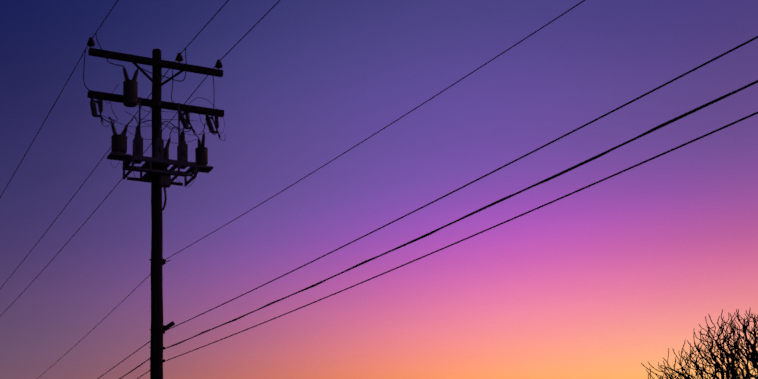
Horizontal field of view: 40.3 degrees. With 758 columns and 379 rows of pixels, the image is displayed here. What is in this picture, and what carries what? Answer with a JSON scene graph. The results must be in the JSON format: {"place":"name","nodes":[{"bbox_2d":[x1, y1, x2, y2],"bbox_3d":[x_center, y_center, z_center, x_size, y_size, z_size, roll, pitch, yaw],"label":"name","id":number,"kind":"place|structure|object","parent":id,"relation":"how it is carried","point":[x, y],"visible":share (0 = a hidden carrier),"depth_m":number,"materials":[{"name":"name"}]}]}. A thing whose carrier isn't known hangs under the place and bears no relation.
{"place":"outdoors","nodes":[
{"label":"outdoors","id":0,"kind":"place"},
{"bbox_2d":[0,0,757,378],"label":"sky","id":1,"kind":"structure","parent":0,"point":[599,280],"materials":[{"name":"purple"}]},
{"label":"ground","id":2,"kind":"structure","parent":0,"visible":0},
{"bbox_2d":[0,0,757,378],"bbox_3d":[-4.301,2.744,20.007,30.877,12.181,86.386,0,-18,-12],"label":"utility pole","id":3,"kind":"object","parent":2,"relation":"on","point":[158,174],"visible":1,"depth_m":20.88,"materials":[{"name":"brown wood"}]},
{"bbox_2d":[641,309,757,378],"bbox_3d":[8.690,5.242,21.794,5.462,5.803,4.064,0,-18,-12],"label":"bare tree","id":4,"kind":"object","parent":2,"relation":"on","point":[732,369],"visible":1,"depth_m":22.32,"materials":[{"name":"black plant"}]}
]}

